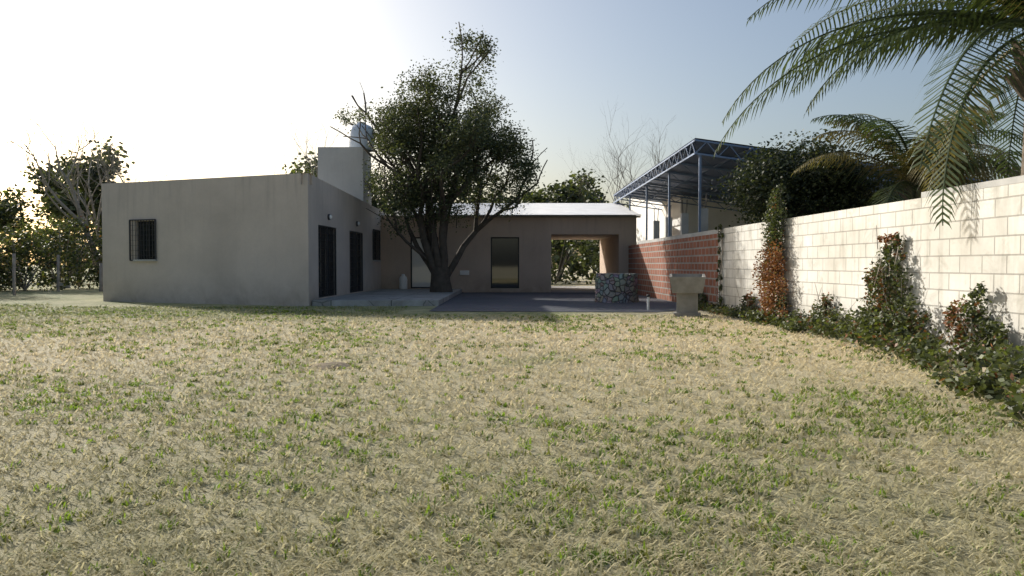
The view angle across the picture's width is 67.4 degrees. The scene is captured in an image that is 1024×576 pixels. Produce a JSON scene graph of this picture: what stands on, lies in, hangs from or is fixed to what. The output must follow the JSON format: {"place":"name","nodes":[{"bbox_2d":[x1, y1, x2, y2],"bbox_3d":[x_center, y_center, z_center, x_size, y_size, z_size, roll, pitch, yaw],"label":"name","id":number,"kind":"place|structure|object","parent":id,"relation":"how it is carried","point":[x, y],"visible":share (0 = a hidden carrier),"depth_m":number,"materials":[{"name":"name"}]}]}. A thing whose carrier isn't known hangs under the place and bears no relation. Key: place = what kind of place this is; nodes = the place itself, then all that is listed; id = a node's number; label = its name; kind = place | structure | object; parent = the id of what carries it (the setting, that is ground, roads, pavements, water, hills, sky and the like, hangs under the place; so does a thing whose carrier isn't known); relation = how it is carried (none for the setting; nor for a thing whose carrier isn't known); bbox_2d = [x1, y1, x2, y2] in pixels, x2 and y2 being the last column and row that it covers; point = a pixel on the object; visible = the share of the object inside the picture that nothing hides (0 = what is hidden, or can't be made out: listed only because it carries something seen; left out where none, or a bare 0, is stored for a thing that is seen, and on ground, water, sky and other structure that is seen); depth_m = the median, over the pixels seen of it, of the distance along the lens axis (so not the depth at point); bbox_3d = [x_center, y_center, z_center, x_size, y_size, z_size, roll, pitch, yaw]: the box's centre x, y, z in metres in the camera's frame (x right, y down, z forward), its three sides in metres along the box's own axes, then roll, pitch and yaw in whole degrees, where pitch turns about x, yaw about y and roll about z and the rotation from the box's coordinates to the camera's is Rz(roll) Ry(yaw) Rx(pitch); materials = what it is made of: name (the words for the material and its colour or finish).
{"place":"outdoors","nodes":[
{"label":"outdoors","id":0,"kind":"place"},
{"bbox_2d":[0,265,1023,575],"bbox_3d":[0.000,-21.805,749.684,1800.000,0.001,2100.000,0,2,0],"label":"ground","id":1,"kind":"structure","parent":0,"point":[84,295],"depth_m":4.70,"materials":[{"name":"beige plant"}]},
{"bbox_2d":[0,275,16,292],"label":"bush","id":2,"kind":"object","parent":1,"relation":"on","point":[3,280],"visible":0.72,"depth_m":30.15,"materials":[{"name":"green plant"}]},
{"bbox_2d":[0,241,19,269],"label":"bush","id":3,"kind":"object","parent":1,"relation":"on","point":[7,260],"visible":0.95,"depth_m":31.08,"materials":[{"name":"green plant"}]},
{"bbox_2d":[0,216,50,289],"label":"bush","id":4,"kind":"object","parent":1,"relation":"on","point":[22,224],"visible":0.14,"depth_m":33.92,"materials":[{"name":"green plant"}]},
{"bbox_2d":[0,226,76,290],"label":"bush","id":5,"kind":"object","parent":1,"relation":"on","point":[21,278],"visible":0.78,"depth_m":32.22,"materials":[{"name":"green plant"}]},
{"bbox_2d":[4,209,100,289],"bbox_3d":[-20.114,-1.600,33.723,4.660,3.670,4.050,0,2,0],"label":"bush","id":6,"kind":"object","parent":1,"relation":"on","point":[63,251],"visible":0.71,"depth_m":33.44,"materials":[{"name":"green plant"}]},
{"bbox_2d":[9,253,102,294],"bbox_3d":[-15.742,-0.325,22.100,5.610,1.502,20.310,0,2,0],"label":"wire fence","id":7,"kind":"object","parent":1,"relation":"on","point":[58,269],"visible":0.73,"depth_m":31.25,"materials":[{"name":"grey metal"}]},
{"bbox_2d":[55,283,69,288],"bbox_3d":[-19.593,-0.111,33.512,0.628,0.255,0.478,0,2,0],"label":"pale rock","id":8,"kind":"object","parent":1,"relation":"on","point":[66,286],"visible":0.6,"depth_m":33.33,"materials":[{"name":"grey stone"}]},
{"bbox_2d":[0,150,128,276],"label":"tree","id":9,"kind":"object","parent":1,"relation":"on","point":[10,211],"visible":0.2,"depth_m":50.13,"materials":[{"name":"green plant"}]},
{"bbox_2d":[33,215,101,289],"bbox_3d":[-19.799,-1.603,35.522,3.928,3.753,4.172,-1,2,-37],"label":"bush","id":10,"kind":"object","parent":1,"relation":"on","point":[80,234],"visible":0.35,"depth_m":35.12,"materials":[{"name":"green plant"}]},
{"bbox_2d":[0,61,163,275],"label":"tree","id":11,"kind":"object","parent":1,"relation":"on","point":[75,202],"visible":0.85,"depth_m":34.94,"materials":[{"name":"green plant"}]},
{"bbox_2d":[35,136,134,243],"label":"tree","id":12,"kind":"object","parent":1,"relation":"on","point":[54,209],"visible":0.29,"depth_m":43.75,"materials":[{"name":"green plant"}]},
{"bbox_2d":[84,245,102,287],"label":"bush","id":13,"kind":"object","parent":1,"relation":"on","point":[101,259],"visible":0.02,"depth_m":35.30,"materials":[{"name":"green plant"}]},
{"bbox_2d":[14,108,180,257],"bbox_3d":[-19.812,-4.295,36.424,8.086,8.624,6.252,0,2,-14],"label":"tree","id":14,"kind":"object","parent":1,"relation":"on","point":[96,222],"visible":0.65,"depth_m":36.48,"materials":[{"name":"green plant"}]},
{"bbox_2d":[101,173,384,305],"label":"tall house","id":15,"kind":"structure","parent":1,"relation":"on","point":[246,240],"depth_m":21.51,"materials":[{"name":"paint"}]},
{"bbox_2d":[129,219,380,297],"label":"iron grilles","id":16,"kind":"object","parent":15,"relation":"on","point":[353,238],"visible":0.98,"depth_m":22.74,"materials":[{"name":"grey metal"}]},
{"bbox_2d":[133,221,380,296],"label":"window door frames","id":17,"kind":"structure","parent":15,"relation":"on","point":[151,259],"depth_m":22.34,"materials":[{"name":"black metal"}]},
{"bbox_2d":[327,214,359,225],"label":"wall lights","id":18,"kind":"object","parent":15,"relation":"on","point":[329,216],"depth_m":22.13,"materials":[{"name":"grey metal"}]},
{"bbox_2d":[318,147,370,204],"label":"tank tower","id":19,"kind":"structure","parent":15,"relation":"on","point":[340,168],"depth_m":27.48,"materials":[{"name":"paint"}]},
{"bbox_2d":[348,122,374,151],"bbox_3d":[-5.550,-5.588,28.343,0.960,1.040,0.960,0,2,0],"label":"water tank","id":20,"kind":"object","parent":19,"relation":"on","point":[354,133],"visible":0.54,"depth_m":27.95,"materials":[{"name":"white plastic"}]},
{"bbox_2d":[282,151,317,173],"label":"tree","id":21,"kind":"object","parent":1,"relation":"on","point":[300,163],"visible":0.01,"depth_m":55.56,"materials":[{"name":"green plant"}]},
{"bbox_2d":[1,221,599,272],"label":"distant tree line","id":22,"kind":"object","parent":1,"relation":"on","point":[556,259],"visible":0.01,"depth_m":91.76,"materials":[{"name":"green plant"}]},
{"bbox_2d":[262,105,387,185],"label":"tree","id":23,"kind":"object","parent":1,"relation":"on","point":[306,156],"visible":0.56,"depth_m":42.77,"materials":[{"name":"brown plant"}]},
{"bbox_2d":[309,362,350,369],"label":"dirt mounds","id":24,"kind":"object","parent":1,"relation":"on","point":[329,364],"visible":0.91,"depth_m":8.20,"materials":[{"name":"beige soil"}]},
{"bbox_2d":[290,161,406,213],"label":"tree","id":25,"kind":"object","parent":1,"relation":"on","point":[373,201],"visible":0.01,"depth_m":48.71,"materials":[{"name":"green plant"}]},
{"bbox_2d":[312,289,461,305],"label":"patio slab","id":26,"kind":"structure","parent":1,"relation":"on","point":[402,297],"depth_m":21.49,"materials":[{"name":"concrete"}]},
{"bbox_2d":[399,274,406,288],"bbox_3d":[-4.200,-0.246,29.656,0.320,0.580,0.320,0,2,0],"label":"gas bottle","id":27,"kind":"object","parent":26,"relation":"on","point":[403,281],"visible":0.84,"depth_m":29.53,"materials":[{"name":"grey metal"}]},
{"bbox_2d":[330,22,547,275],"bbox_3d":[-2.732,-4.360,26.363,7.873,8.454,8.841,0,2,0],"label":"tree","id":28,"kind":"object","parent":1,"relation":"on","point":[445,148],"visible":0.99,"depth_m":25.36,"materials":[{"name":"green plant"}]},
{"bbox_2d":[429,267,452,291],"bbox_3d":[-2.450,-0.209,26.606,0.836,1.035,0.880,0,2,0],"label":"tree trunk","id":29,"kind":"object","parent":1,"relation":"on","point":[440,280],"visible":0.82,"depth_m":26.31,"materials":[{"name":"brown wood"}]},
{"bbox_2d":[454,178,496,202],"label":"tree","id":30,"kind":"object","parent":1,"relation":"on","point":[474,195],"visible":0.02,"depth_m":55.79,"materials":[{"name":"green plant"}]},
{"bbox_2d":[381,209,635,291],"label":"house wall","id":31,"kind":"structure","parent":1,"relation":"on","point":[616,237],"depth_m":29.97,"materials":[{"name":"beige paint"}]},
{"bbox_2d":[460,270,468,274],"bbox_3d":[-1.850,-0.595,29.961,0.360,0.180,0.070,0,2,0],"label":"wall vent","id":32,"kind":"object","parent":31,"relation":"attached to","point":[464,272],"visible":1,"depth_m":29.93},
{"bbox_2d":[411,237,518,287],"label":"glass doors","id":33,"kind":"structure","parent":31,"relation":"on","point":[504,262],"depth_m":30.11,"materials":[{"name":"grey glass"}]},
{"bbox_2d":[407,203,640,217],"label":"roof","id":34,"kind":"structure","parent":31,"relation":"on","point":[573,209],"depth_m":31.76,"materials":[{"name":"metal"}]},
{"bbox_2d":[487,183,546,202],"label":"tree","id":35,"kind":"object","parent":1,"relation":"on","point":[533,190],"visible":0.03,"depth_m":60.43,"materials":[{"name":"green plant"}]},
{"bbox_2d":[430,292,675,311],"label":"gravel patio","id":36,"kind":"structure","parent":1,"relation":"on","point":[534,301],"depth_m":21.45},
{"bbox_2d":[595,273,638,302],"bbox_3d":[3.052,-0.011,22.413,1.288,0.853,1.280,0,2,0],"label":"stone well","id":37,"kind":"object","parent":36,"relation":"on","point":[616,288],"visible":0.98,"depth_m":21.89,"materials":[{"name":"grey stone"}]},
{"bbox_2d":[647,294,649,309],"bbox_3d":[3.250,0.346,18.319,0.080,0.390,0.080,0,2,0],"label":"pvc standpipe","id":38,"kind":"object","parent":36,"relation":"on","point":[648,299],"visible":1,"depth_m":18.29,"materials":[{"name":"white plastic"}]},
{"bbox_2d":[520,174,592,280],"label":"tree","id":39,"kind":"object","parent":1,"relation":"on","point":[564,196],"visible":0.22,"depth_m":49.00,"materials":[{"name":"green plant"}]},
{"bbox_2d":[551,240,599,284],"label":"tree","id":40,"kind":"object","parent":1,"relation":"on","point":[577,243],"visible":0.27,"depth_m":43.39,"materials":[{"name":"green plant"}]},
{"bbox_2d":[558,168,628,240],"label":"tree","id":41,"kind":"object","parent":1,"relation":"on","point":[593,195],"visible":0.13,"depth_m":58.67,"materials":[{"name":"green plant"}]},
{"bbox_2d":[568,230,637,283],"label":"tree","id":42,"kind":"object","parent":1,"relation":"on","point":[586,255],"visible":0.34,"depth_m":42.30,"materials":[{"name":"green plant"}]},
{"bbox_2d":[558,97,665,207],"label":"bare tree","id":43,"kind":"object","parent":1,"relation":"on","point":[617,163],"visible":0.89,"depth_m":46.78,"materials":[{"name":"brown plant"}]},
{"bbox_2d":[628,244,638,294],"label":"brick boundary wall","id":44,"kind":"structure","parent":1,"relation":"on","point":[633,262],"depth_m":28.51,"materials":[{"name":"red brick"}]},
{"bbox_2d":[633,115,682,178],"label":"bare tree","id":45,"kind":"object","parent":1,"relation":"on","point":[657,159],"visible":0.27,"depth_m":50.41,"materials":[{"name":"brown plant"}]},
{"bbox_2d":[639,234,717,304],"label":"brick boundary wall","id":46,"kind":"structure","parent":1,"relation":"on","point":[660,262],"depth_m":22.16,"materials":[{"name":"red brick"}]},
{"bbox_2d":[653,193,707,238],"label":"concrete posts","id":47,"kind":"object","parent":1,"relation":"on","point":[684,223],"visible":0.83,"depth_m":22.46,"materials":[{"name":"grey concrete"}]},
{"bbox_2d":[669,274,705,316],"bbox_3d":[3.720,0.152,16.312,0.740,0.900,0.600,0,2,12],"label":"laundry sink","id":48,"kind":"object","parent":1,"relation":"on","point":[687,288],"visible":0.98,"depth_m":16.11,"materials":[{"name":"concrete"}]},
{"bbox_2d":[698,292,706,303],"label":"plant","id":49,"kind":"object","parent":1,"relation":"on","point":[702,296],"visible":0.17,"depth_m":18.91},
{"bbox_2d":[708,224,724,306],"bbox_3d":[4.709,-0.455,17.530,0.323,2.045,1.013,0,2,0],"label":"climbing vine","id":50,"kind":"object","parent":1,"relation":"on","point":[720,236],"visible":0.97,"depth_m":17.68,"materials":[{"name":"green plant"}]},
{"bbox_2d":[735,287,757,309],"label":"shrub","id":51,"kind":"object","parent":1,"relation":"on","point":[748,300],"visible":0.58,"depth_m":15.58,"materials":[{"name":"green plant"}]},
{"bbox_2d":[613,138,991,239],"bbox_3d":[11.868,-1.945,27.954,14.281,4.380,16.045,0,2,0],"label":"metal canopy","id":52,"kind":"object","parent":1,"relation":"on","point":[694,167],"visible":0.36,"depth_m":25.15,"materials":[{"name":"metal"}]},
{"bbox_2d":[709,126,903,226],"bbox_3d":[7.054,-1.716,18.715,4.727,4.559,4.021,0,2,0],"label":"foliage","id":53,"kind":"object","parent":1,"relation":"on","point":[753,193],"visible":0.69,"depth_m":17.81,"materials":[{"name":"green plant"}]},
{"bbox_2d":[802,285,841,334],"bbox_3d":[4.890,0.380,12.142,0.316,0.962,1.327,0,2,0],"label":"shrub","id":54,"kind":"object","parent":1,"relation":"on","point":[825,306],"visible":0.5,"depth_m":12.00,"materials":[{"name":"green plant"}]},
{"bbox_2d":[698,296,1023,429],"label":"flower bed","id":55,"kind":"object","parent":1,"relation":"on","point":[996,367],"depth_m":8.13,"materials":[{"name":"green plant"}]},
{"bbox_2d":[713,0,1023,230],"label":"leaves","id":56,"kind":"object","parent":1,"relation":"on","point":[960,18],"visible":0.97,"depth_m":10.16,"materials":[{"name":"green plant"}]},
{"bbox_2d":[718,182,1023,372],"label":"boundary wall blocks","id":57,"kind":"structure","parent":1,"relation":"on","point":[833,253],"depth_m":9.69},
{"bbox_2d":[751,184,791,319],"bbox_3d":[4.733,-0.549,13.991,0.509,2.691,1.550,0,2,0],"label":"climbing plant","id":58,"kind":"object","parent":57,"relation":"attached to","point":[771,269],"visible":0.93,"depth_m":13.93,"materials":[{"name":"green plant"}]},
{"bbox_2d":[639,175,1023,243],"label":"wall coping","id":59,"kind":"object","parent":57,"relation":"on","point":[1001,182],"visible":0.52,"depth_m":8.81,"materials":[{"name":"white concrete"}]},
{"bbox_2d":[852,225,932,348],"bbox_3d":[4.900,0.085,10.090,0.419,1.826,1.966,0,2,0],"label":"shrub","id":60,"kind":"object","parent":1,"relation":"on","point":[880,277],"visible":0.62,"depth_m":9.98,"materials":[{"name":"green plant"}]},
{"bbox_2d":[791,106,1022,207],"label":"leaves","id":61,"kind":"object","parent":1,"relation":"on","point":[886,143],"visible":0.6,"depth_m":16.22,"materials":[{"name":"green plant"}]},
{"bbox_2d":[942,281,1011,364],"bbox_3d":[4.998,0.443,8.309,0.360,1.048,1.275,0,2,0],"label":"shrub","id":62,"kind":"object","parent":1,"relation":"on","point":[996,330],"visible":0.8,"depth_m":8.30,"materials":[{"name":"green plant"}]},
{"bbox_2d":[0,0,1023,264],"label":"sky","id":63,"kind":"structure","parent":0,"point":[208,86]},
{"bbox_2d":[551,286,594,291],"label":"carport path","id":64,"kind":"structure","parent":0,"point":[572,288],"depth_m":33.93,"materials":[{"name":"concrete"}]},
{"bbox_2d":[631,195,806,244],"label":"neighbouring building","id":65,"kind":"structure","parent":0,"point":[717,218],"depth_m":32.09,"materials":[{"name":"white paint"}]}
]}

